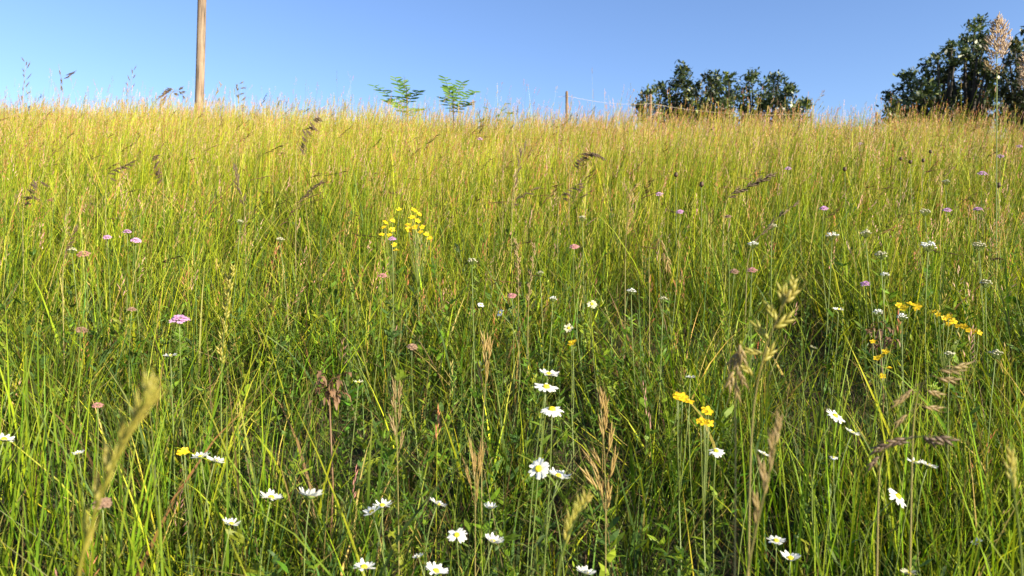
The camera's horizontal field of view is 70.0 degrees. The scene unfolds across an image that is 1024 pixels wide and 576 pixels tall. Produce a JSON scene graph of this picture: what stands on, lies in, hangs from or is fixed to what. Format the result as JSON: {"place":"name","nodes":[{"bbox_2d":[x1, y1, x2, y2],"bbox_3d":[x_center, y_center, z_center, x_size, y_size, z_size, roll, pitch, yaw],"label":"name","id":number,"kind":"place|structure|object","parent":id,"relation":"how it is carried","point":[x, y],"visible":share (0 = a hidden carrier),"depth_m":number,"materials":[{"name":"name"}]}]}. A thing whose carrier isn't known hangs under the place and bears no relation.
{"place":"outdoors","nodes":[
{"label":"outdoors","id":0,"kind":"place"},
{"bbox_2d":[296,113,324,222],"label":"brome grass","id":1,"kind":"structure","parent":0,"point":[309,134],"depth_m":4.62,"materials":[{"name":"plant"}]},
{"bbox_2d":[0,71,1023,575],"bbox_3d":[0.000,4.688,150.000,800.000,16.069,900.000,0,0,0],"label":"ground","id":2,"kind":"structure","parent":0,"point":[356,451],"depth_m":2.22,"materials":[{"name":"green plant"}]},
{"bbox_2d":[22,178,49,310],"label":"brome grass","id":3,"kind":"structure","parent":2,"relation":"on","point":[34,185],"depth_m":2.94,"materials":[{"name":"plant"}]},
{"bbox_2d":[62,224,81,374],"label":"brome grass","id":4,"kind":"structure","parent":2,"relation":"on","point":[72,242],"depth_m":2.52,"materials":[{"name":"plant"}]},
{"bbox_2d":[75,327,90,513],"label":"faded flower","id":5,"kind":"object","parent":2,"relation":"on","point":[84,329],"visible":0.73,"depth_m":1.93,"materials":[{"name":"pink plant"}]},
{"bbox_2d":[89,402,102,547],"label":"faded flower","id":6,"kind":"object","parent":2,"relation":"on","point":[96,404],"visible":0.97,"depth_m":1.51,"materials":[{"name":"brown plant"}]},
{"bbox_2d":[92,497,111,575],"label":"faded flower","id":7,"kind":"object","parent":2,"relation":"on","point":[105,502],"visible":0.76,"depth_m":1.15,"materials":[{"name":"pink plant"}]},
{"bbox_2d":[87,160,136,266],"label":"brome grass","id":8,"kind":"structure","parent":2,"relation":"on","point":[119,168],"depth_m":3.56,"materials":[{"name":"plant"}]},
{"bbox_2d":[77,357,167,575],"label":"brome grass","id":9,"kind":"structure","parent":2,"relation":"on","point":[88,531],"depth_m":0.52,"materials":[{"name":"yellow plant"}]},
{"bbox_2d":[130,238,148,406],"bbox_3d":[-1.303,0.138,2.559,0.057,0.627,0.074,0,0,0],"label":"scabious","id":10,"kind":"object","parent":2,"relation":"on","point":[135,240],"visible":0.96,"depth_m":2.57,"materials":[{"name":"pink plant"}]},
{"bbox_2d":[152,154,164,259],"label":"brome grass","id":11,"kind":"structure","parent":2,"relation":"on","point":[155,166],"depth_m":3.73,"materials":[{"name":"plant"}]},
{"bbox_2d":[162,353,176,573],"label":"oxeye daisy","id":12,"kind":"object","parent":2,"relation":"on","point":[170,356],"visible":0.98,"depth_m":1.75,"materials":[{"name":"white plant"}]},
{"bbox_2d":[169,315,189,536],"bbox_3d":[-0.789,0.390,1.756,0.059,0.652,0.056,0,0,0],"label":"scabious","id":13,"kind":"object","parent":2,"relation":"on","point":[180,319],"visible":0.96,"depth_m":1.76,"materials":[{"name":"pink plant"}]},
{"bbox_2d":[176,447,200,575],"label":"yellow wildflower","id":14,"kind":"object","parent":2,"relation":"on","point":[183,450],"visible":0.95,"depth_m":1.43,"materials":[{"name":"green plant"}]},
{"bbox_2d":[194,0,205,123],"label":"utility pole","id":15,"kind":"object","parent":2,"relation":"on","point":[200,47],"visible":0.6,"depth_m":11.55,"materials":[{"name":"brown wood"}]},
{"bbox_2d":[191,451,216,575],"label":"oxeye daisy","id":16,"kind":"object","parent":2,"relation":"on","point":[201,455],"visible":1,"depth_m":1.42,"materials":[{"name":"white plant"}]},
{"bbox_2d":[203,455,224,575],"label":"oxeye daisy","id":17,"kind":"object","parent":2,"relation":"on","point":[216,460],"visible":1,"depth_m":1.42,"materials":[{"name":"white plant"}]},
{"bbox_2d":[214,259,242,535],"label":"foxtail grass","id":18,"kind":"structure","parent":2,"relation":"on","point":[226,314],"depth_m":1.86,"materials":[{"name":"plant"}]},
{"bbox_2d":[221,517,240,575],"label":"oxeye daisy","id":19,"kind":"object","parent":2,"relation":"on","point":[229,522],"visible":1,"depth_m":1.32,"materials":[{"name":"white plant"}]},
{"bbox_2d":[230,163,246,298],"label":"brome grass","id":20,"kind":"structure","parent":2,"relation":"on","point":[237,178],"depth_m":3.38,"materials":[{"name":"plant"}]},
{"bbox_2d":[259,489,282,575],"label":"oxeye daisy","id":21,"kind":"object","parent":2,"relation":"on","point":[270,496],"visible":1,"depth_m":1.30,"materials":[{"name":"white plant"}]},
{"bbox_2d":[291,180,323,337],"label":"brome grass","id":22,"kind":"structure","parent":2,"relation":"on","point":[311,189],"depth_m":3.21,"materials":[{"name":"plant"}]},
{"bbox_2d":[299,487,322,575],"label":"oxeye daisy","id":23,"kind":"object","parent":2,"relation":"on","point":[309,494],"visible":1,"depth_m":1.27,"materials":[{"name":"white plant"}]},
{"bbox_2d":[309,370,351,557],"bbox_3d":[-0.428,0.460,1.748,0.096,0.524,0.094,0,0,0],"label":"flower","id":24,"kind":"object","parent":2,"relation":"on","point":[334,396],"visible":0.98,"depth_m":1.75,"materials":[{"name":"brown plant"}]},
{"bbox_2d":[336,379,362,560],"bbox_3d":[-0.394,0.472,1.754,0.074,0.504,0.044,0,0,29],"label":"yarrow","id":25,"kind":"object","parent":2,"relation":"on","point":[357,382],"visible":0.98,"depth_m":1.75,"materials":[{"name":"plant"}]},
{"bbox_2d":[354,558,374,575],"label":"oxeye daisy","id":26,"kind":"object","parent":2,"relation":"on","point":[363,565],"visible":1,"depth_m":1.24,"materials":[{"name":"white plant"}]},
{"bbox_2d":[363,506,386,575],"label":"oxeye daisy","id":27,"kind":"object","parent":2,"relation":"on","point":[370,511],"visible":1,"depth_m":1.35,"materials":[{"name":"white plant"}]},
{"bbox_2d":[373,498,391,575],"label":"oxeye daisy","id":28,"kind":"object","parent":2,"relation":"on","point":[383,504],"visible":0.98,"depth_m":1.40,"materials":[{"name":"white plant"}]},
{"bbox_2d":[379,207,400,391],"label":"yellow wildflower","id":29,"kind":"object","parent":2,"relation":"on","point":[392,228],"visible":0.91,"depth_m":2.69,"materials":[{"name":"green plant"}]},
{"bbox_2d":[367,76,425,133],"bbox_3d":[-1.520,-2.155,9.598,0.811,1.243,0.392,0,0,0],"label":"locust sapling","id":30,"kind":"object","parent":2,"relation":"on","point":[396,104],"visible":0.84,"depth_m":9.59,"materials":[{"name":"green plant"}]},
{"bbox_2d":[388,375,405,574],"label":"brome grass","id":31,"kind":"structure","parent":2,"relation":"on","point":[394,406],"depth_m":1.47,"materials":[{"name":"plant"}]},
{"bbox_2d":[406,343,429,549],"bbox_3d":[-0.248,0.415,1.896,0.042,0.542,0.080,0,0,-37],"label":"faded flower","id":32,"kind":"object","parent":2,"relation":"on","point":[411,346],"visible":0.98,"depth_m":1.92,"materials":[{"name":"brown plant"}]},
{"bbox_2d":[405,208,431,369],"bbox_3d":[-0.362,0.035,2.763,0.095,0.690,0.105,0,0,41],"label":"yellow wildflower","id":33,"kind":"object","parent":2,"relation":"on","point":[415,227],"visible":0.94,"depth_m":2.78,"materials":[{"name":"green plant"}]},
{"bbox_2d":[425,561,448,575],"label":"oxeye daisy","id":34,"kind":"object","parent":2,"relation":"on","point":[436,569],"visible":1,"depth_m":1.20,"materials":[{"name":"white plant"}]},
{"bbox_2d":[447,528,467,575],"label":"oxeye daisy","id":35,"kind":"object","parent":2,"relation":"on","point":[459,534],"visible":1,"depth_m":1.28,"materials":[{"name":"white plant"}]},
{"bbox_2d":[436,75,479,135],"bbox_3d":[-0.761,-2.217,9.909,0.616,1.317,0.378,0,0,9],"label":"locust sapling","id":36,"kind":"object","parent":2,"relation":"on","point":[447,89],"visible":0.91,"depth_m":9.89,"materials":[{"name":"green plant"}]},
{"bbox_2d":[467,258,477,442],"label":"yarrow","id":37,"kind":"object","parent":2,"relation":"on","point":[471,261],"visible":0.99,"depth_m":2.38,"materials":[{"name":"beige plant"}]},
{"bbox_2d":[461,435,484,575],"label":"brome grass","id":38,"kind":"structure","parent":2,"relation":"on","point":[474,458],"depth_m":1.32,"materials":[{"name":"plant"}]},
{"bbox_2d":[483,532,503,575],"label":"oxeye daisy","id":39,"kind":"object","parent":2,"relation":"on","point":[493,540],"visible":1,"depth_m":1.26,"materials":[{"name":"white plant"}]},
{"bbox_2d":[475,327,522,575],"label":"brome grass","id":40,"kind":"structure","parent":2,"relation":"on","point":[485,350],"depth_m":1.62,"materials":[{"name":"plant"}]},
{"bbox_2d":[494,310,520,475],"bbox_3d":[-0.006,0.324,2.194,0.087,0.519,0.072,0,0,-17],"label":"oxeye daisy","id":41,"kind":"object","parent":2,"relation":"on","point":[499,314],"visible":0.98,"depth_m":2.22,"materials":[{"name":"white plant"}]},
{"bbox_2d":[0,175,1023,575],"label":"meadow herbs","id":42,"kind":"object","parent":2,"relation":"on","point":[238,537],"visible":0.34,"depth_m":2.37,"materials":[{"name":"green plant"}]},
{"bbox_2d":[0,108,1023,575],"bbox_3d":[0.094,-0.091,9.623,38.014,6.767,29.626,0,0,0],"label":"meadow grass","id":43,"kind":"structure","parent":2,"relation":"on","point":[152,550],"depth_m":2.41,"materials":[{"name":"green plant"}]},
{"bbox_2d":[513,237,545,411],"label":"brome grass","id":44,"kind":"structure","parent":2,"relation":"on","point":[517,266],"depth_m":2.54,"materials":[{"name":"plant"}]},
{"bbox_2d":[524,237,536,390],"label":"brome grass","id":45,"kind":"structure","parent":2,"relation":"on","point":[529,271],"depth_m":2.54,"materials":[{"name":"plant"}]},
{"bbox_2d":[520,383,557,575],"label":"oxeye daisy","id":46,"kind":"object","parent":2,"relation":"on","point":[547,387],"visible":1,"depth_m":1.45,"materials":[{"name":"white plant"}]},
{"bbox_2d":[523,369,559,575],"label":"oxeye daisy","id":47,"kind":"object","parent":2,"relation":"on","point":[548,374],"visible":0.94,"depth_m":1.51,"materials":[{"name":"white plant"}]},
{"bbox_2d":[523,406,562,575],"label":"oxeye daisy","id":48,"kind":"object","parent":2,"relation":"on","point":[551,411],"visible":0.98,"depth_m":1.42,"materials":[{"name":"white plant"}]},
{"bbox_2d":[528,457,563,575],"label":"oxeye daisy","id":49,"kind":"object","parent":2,"relation":"on","point":[539,466],"visible":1,"depth_m":1.30,"materials":[{"name":"white plant"}]},
{"bbox_2d":[544,467,570,575],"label":"oxeye daisy","id":50,"kind":"object","parent":2,"relation":"on","point":[559,474],"visible":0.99,"depth_m":1.33,"materials":[{"name":"white plant"}]},
{"bbox_2d":[552,183,586,280],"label":"brome grass","id":51,"kind":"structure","parent":2,"relation":"on","point":[569,195],"depth_m":3.73,"materials":[{"name":"plant"}]},
{"bbox_2d":[564,323,575,492],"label":"oxeye daisy","id":52,"kind":"object","parent":2,"relation":"on","point":[568,328],"visible":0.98,"depth_m":2.12,"materials":[{"name":"plant"}]},
{"bbox_2d":[567,339,576,506],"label":"yellow wildflower","id":53,"kind":"object","parent":2,"relation":"on","point":[571,343],"visible":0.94,"depth_m":2.03,"materials":[{"name":"green plant"}]},
{"bbox_2d":[557,485,595,575],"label":"brome grass","id":54,"kind":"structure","parent":2,"relation":"on","point":[578,510],"depth_m":0.83,"materials":[{"name":"yellow plant"}]},
{"bbox_2d":[569,244,588,418],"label":"faded flower","id":55,"kind":"object","parent":2,"relation":"on","point":[574,246],"visible":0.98,"depth_m":2.50,"materials":[{"name":"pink plant"}]},
{"bbox_2d":[569,152,606,235],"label":"brome grass","id":56,"kind":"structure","parent":2,"relation":"on","point":[590,155],"depth_m":4.09,"materials":[{"name":"plant"}]},
{"bbox_2d":[587,300,602,443],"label":"oxeye daisy","id":57,"kind":"object","parent":2,"relation":"on","point":[592,303],"visible":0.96,"depth_m":2.34,"materials":[{"name":"plant"}]},
{"bbox_2d":[576,380,619,575],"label":"brome grass","id":58,"kind":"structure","parent":2,"relation":"on","point":[601,400],"depth_m":1.31,"materials":[{"name":"plant"}]},
{"bbox_2d":[624,174,641,358],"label":"brome grass","id":59,"kind":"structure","parent":2,"relation":"on","point":[630,199],"depth_m":2.94,"materials":[{"name":"plant"}]},
{"bbox_2d":[626,288,641,453],"bbox_3d":[0.383,0.265,2.303,0.047,0.532,0.026,0,0,-20],"label":"yarrow","id":60,"kind":"object","parent":2,"relation":"on","point":[631,290],"visible":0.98,"depth_m":2.30,"materials":[{"name":"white plant"}]},
{"bbox_2d":[631,84,663,122],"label":"bush","id":61,"kind":"object","parent":2,"relation":"on","point":[647,92],"visible":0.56,"depth_m":21.78,"materials":[{"name":"green plant"}]},
{"bbox_2d":[638,239,671,391],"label":"brome grass","id":62,"kind":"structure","parent":2,"relation":"on","point":[667,266],"depth_m":2.44,"materials":[{"name":"plant"}]},
{"bbox_2d":[656,296,666,461],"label":"yarrow","id":63,"kind":"object","parent":2,"relation":"on","point":[663,299],"visible":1,"depth_m":2.22,"materials":[{"name":"beige plant"}]},
{"bbox_2d":[652,60,709,132],"bbox_3d":[5.348,-4.231,24.244,2.296,6.765,2.910,0,0,0],"label":"bush","id":64,"kind":"object","parent":2,"relation":"on","point":[675,99],"visible":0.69,"depth_m":23.61,"materials":[{"name":"green plant"}]},
{"bbox_2d":[672,392,694,575],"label":"yellow wildflower","id":65,"kind":"object","parent":2,"relation":"on","point":[680,396],"visible":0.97,"depth_m":1.53,"materials":[{"name":"green plant"}]},
{"bbox_2d":[685,375,698,570],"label":"oxeye daisy","id":66,"kind":"object","parent":2,"relation":"on","point":[690,378],"visible":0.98,"depth_m":1.76,"materials":[{"name":"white plant"}]},
{"bbox_2d":[695,406,713,575],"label":"yellow wildflower","id":67,"kind":"object","parent":2,"relation":"on","point":[703,421],"visible":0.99,"depth_m":1.47,"materials":[{"name":"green plant"}]},
{"bbox_2d":[699,69,743,130],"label":"bush","id":68,"kind":"object","parent":2,"relation":"on","point":[715,85],"visible":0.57,"depth_m":23.47,"materials":[{"name":"green plant"}]},
{"bbox_2d":[709,448,736,575],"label":"oxeye daisy","id":69,"kind":"object","parent":2,"relation":"on","point":[717,452],"visible":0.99,"depth_m":1.43,"materials":[{"name":"white plant"}]},
{"bbox_2d":[720,344,750,575],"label":"brome grass","id":70,"kind":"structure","parent":2,"relation":"on","point":[737,356],"depth_m":0.92,"materials":[{"name":"plant"}]},
{"bbox_2d":[737,450,768,575],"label":"oxeye daisy","id":71,"kind":"object","parent":2,"relation":"on","point":[764,454],"visible":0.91,"depth_m":1.46,"materials":[{"name":"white plant"}]},
{"bbox_2d":[746,403,782,575],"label":"brome grass","id":72,"kind":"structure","parent":2,"relation":"on","point":[764,476],"depth_m":0.76,"materials":[{"name":"plant"}]},
{"bbox_2d":[731,66,799,130],"bbox_3d":[8.604,-4.127,24.683,2.432,6.810,2.967,0,0,15],"label":"bush","id":73,"kind":"object","parent":2,"relation":"on","point":[766,97],"visible":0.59,"depth_m":24.11,"materials":[{"name":"green plant"}]},
{"bbox_2d":[727,270,804,575],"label":"brome grass","id":74,"kind":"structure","parent":2,"relation":"on","point":[782,297],"depth_m":0.90,"materials":[{"name":"plant"}]},
{"bbox_2d":[745,199,800,359],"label":"brome grass","id":75,"kind":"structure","parent":2,"relation":"on","point":[773,219],"depth_m":2.68,"materials":[{"name":"plant"}]},
{"bbox_2d":[767,535,785,575],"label":"oxeye daisy","id":76,"kind":"object","parent":2,"relation":"on","point":[776,540],"visible":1,"depth_m":1.36,"materials":[{"name":"white plant"}]},
{"bbox_2d":[781,95,815,130],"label":"bush","id":77,"kind":"object","parent":2,"relation":"on","point":[803,102],"visible":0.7,"depth_m":22.82,"materials":[{"name":"green plant"}]},
{"bbox_2d":[821,232,838,390],"bbox_3d":[1.105,0.112,2.536,0.058,0.614,0.046,0,0,-29],"label":"yarrow","id":78,"kind":"object","parent":2,"relation":"on","point":[831,236],"visible":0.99,"depth_m":2.54,"materials":[{"name":"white plant"}]},
{"bbox_2d":[811,409,860,575],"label":"oxeye daisy","id":79,"kind":"object","parent":2,"relation":"on","point":[834,416],"visible":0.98,"depth_m":1.48,"materials":[{"name":"white plant"}]},
{"bbox_2d":[829,456,844,572],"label":"oxeye daisy","id":80,"kind":"object","parent":2,"relation":"on","point":[834,458],"visible":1,"depth_m":1.52,"materials":[{"name":"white plant"}]},
{"bbox_2d":[824,427,859,575],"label":"oxeye daisy","id":81,"kind":"object","parent":2,"relation":"on","point":[851,432],"visible":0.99,"depth_m":1.49,"materials":[{"name":"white plant"}]},
{"bbox_2d":[860,229,879,391],"bbox_3d":[1.252,0.100,2.555,0.071,0.613,0.040,0,0,16],"label":"yarrow","id":82,"kind":"object","parent":2,"relation":"on","point":[864,235],"visible":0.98,"depth_m":2.56,"materials":[{"name":"plant"}]},
{"bbox_2d":[860,321,899,456],"bbox_3d":[1.109,0.315,2.207,0.102,0.431,0.098,0,0,-22],"label":"wildflower","id":83,"kind":"object","parent":2,"relation":"on","point":[889,341],"visible":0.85,"depth_m":2.20,"materials":[{"name":"plant"}]},
{"bbox_2d":[870,339,891,465],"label":"yellow wildflower","id":84,"kind":"object","parent":2,"relation":"on","point":[878,357],"visible":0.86,"depth_m":1.96,"materials":[{"name":"green plant"}]},
{"bbox_2d":[856,488,906,575],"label":"oxeye daisy","id":85,"kind":"object","parent":2,"relation":"on","point":[894,495],"visible":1,"depth_m":1.36,"materials":[{"name":"white plant"}]},
{"bbox_2d":[874,251,888,407],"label":"yarrow","id":86,"kind":"object","parent":2,"relation":"on","point":[880,257],"visible":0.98,"depth_m":2.31,"materials":[{"name":"beige plant"}]},
{"bbox_2d":[873,309,891,445],"bbox_3d":[1.036,0.327,2.033,0.063,0.538,0.029,0,0,21],"label":"yarrow","id":87,"kind":"object","parent":2,"relation":"on","point":[876,312],"visible":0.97,"depth_m":2.03,"materials":[{"name":"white plant"}]},
{"bbox_2d":[896,313,909,462],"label":"yarrow","id":88,"kind":"object","parent":2,"relation":"on","point":[901,317],"visible":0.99,"depth_m":1.99,"materials":[{"name":"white plant"}]},
{"bbox_2d":[894,457,921,575],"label":"oxeye daisy","id":89,"kind":"object","parent":2,"relation":"on","point":[917,462],"visible":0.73,"depth_m":1.47,"materials":[{"name":"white plant"}]},
{"bbox_2d":[895,301,921,443],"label":"yellow wildflower","id":90,"kind":"object","parent":2,"relation":"on","point":[918,306],"visible":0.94,"depth_m":2.25,"materials":[{"name":"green plant"}]},
{"bbox_2d":[862,435,967,575],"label":"brome grass","id":91,"kind":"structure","parent":2,"relation":"on","point":[900,440],"depth_m":0.99,"materials":[{"name":"plant"}]},
{"bbox_2d":[921,241,936,398],"bbox_3d":[1.366,0.155,2.400,0.044,0.619,0.049,0,0,38],"label":"yarrow","id":92,"kind":"object","parent":2,"relation":"on","point":[924,244],"visible":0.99,"depth_m":2.39,"materials":[{"name":"white plant"}]},
{"bbox_2d":[887,361,974,575],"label":"brome grass","id":93,"kind":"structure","parent":2,"relation":"on","point":[907,393],"depth_m":1.00,"materials":[{"name":"plant"}]},
{"bbox_2d":[916,459,946,575],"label":"oxeye daisy","id":94,"kind":"object","parent":2,"relation":"on","point":[929,465],"visible":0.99,"depth_m":1.44,"materials":[{"name":"white plant"}]},
{"bbox_2d":[876,12,1004,137],"bbox_3d":[16.421,-5.491,28.442,5.862,10.767,4.366,0,0,0],"label":"broadleaf tree","id":95,"kind":"object","parent":2,"relation":"on","point":[918,92],"visible":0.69,"depth_m":27.47,"materials":[{"name":"green plant"}]},
{"bbox_2d":[931,309,967,434],"bbox_3d":[1.320,0.290,2.207,0.081,0.451,0.159,0,0,44],"label":"yellow wildflower","id":96,"kind":"object","parent":2,"relation":"on","point":[953,320],"visible":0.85,"depth_m":2.22,"materials":[{"name":"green plant"}]},
{"bbox_2d":[944,351,954,537],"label":"yarrow","id":97,"kind":"object","parent":2,"relation":"on","point":[949,355],"visible":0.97,"depth_m":1.76,"materials":[{"name":"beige plant"}]},
{"bbox_2d":[966,328,982,419],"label":"yellow wildflower","id":98,"kind":"object","parent":2,"relation":"on","point":[969,330],"visible":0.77,"depth_m":2.22,"materials":[{"name":"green plant"}]},
{"bbox_2d":[972,241,986,403],"bbox_3d":[1.536,0.149,2.402,0.048,0.608,0.044,0,0,0],"label":"yarrow","id":99,"kind":"object","parent":2,"relation":"on","point":[978,244],"visible":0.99,"depth_m":2.40,"materials":[{"name":"beige plant"}]},
{"bbox_2d":[979,279,992,410],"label":"yarrow","id":100,"kind":"object","parent":2,"relation":"on","point":[985,283],"visible":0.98,"depth_m":2.26,"materials":[{"name":"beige plant"}]},
{"bbox_2d":[984,349,1002,552],"bbox_3d":[1.150,0.416,1.758,0.060,0.538,0.029,0,0,-14],"label":"yarrow","id":101,"kind":"object","parent":2,"relation":"on","point":[995,353],"visible":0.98,"depth_m":1.75,"materials":[{"name":"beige plant"}]},
{"bbox_2d":[982,11,1012,310],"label":"plume grass","id":102,"kind":"object","parent":2,"relation":"on","point":[997,46],"depth_m":3.00,"materials":[{"name":"beige plant"}]},
{"bbox_2d":[986,26,1023,137],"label":"broadleaf tree","id":103,"kind":"object","parent":2,"relation":"on","point":[1013,97],"visible":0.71,"depth_m":25.46,"materials":[{"name":"green plant"}]},
{"bbox_2d":[1001,441,1022,575],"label":"brome grass","id":104,"kind":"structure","parent":2,"relation":"on","point":[1011,462],"depth_m":0.77,"materials":[{"name":"yellow plant"}]},
{"bbox_2d":[1015,52,1023,88],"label":"plume grass","id":105,"kind":"object","parent":2,"relation":"on","point":[1021,72],"depth_m":3.10,"materials":[{"name":"beige plant"}]},
{"bbox_2d":[0,0,1023,136],"label":"sky","id":106,"kind":"structure","parent":0,"point":[850,50],"materials":[{"name":"blue"}]},
{"bbox_2d":[707,172,776,276],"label":"brome grass","id":107,"kind":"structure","parent":0,"point":[757,182],"depth_m":3.48,"materials":[{"name":"plant"}]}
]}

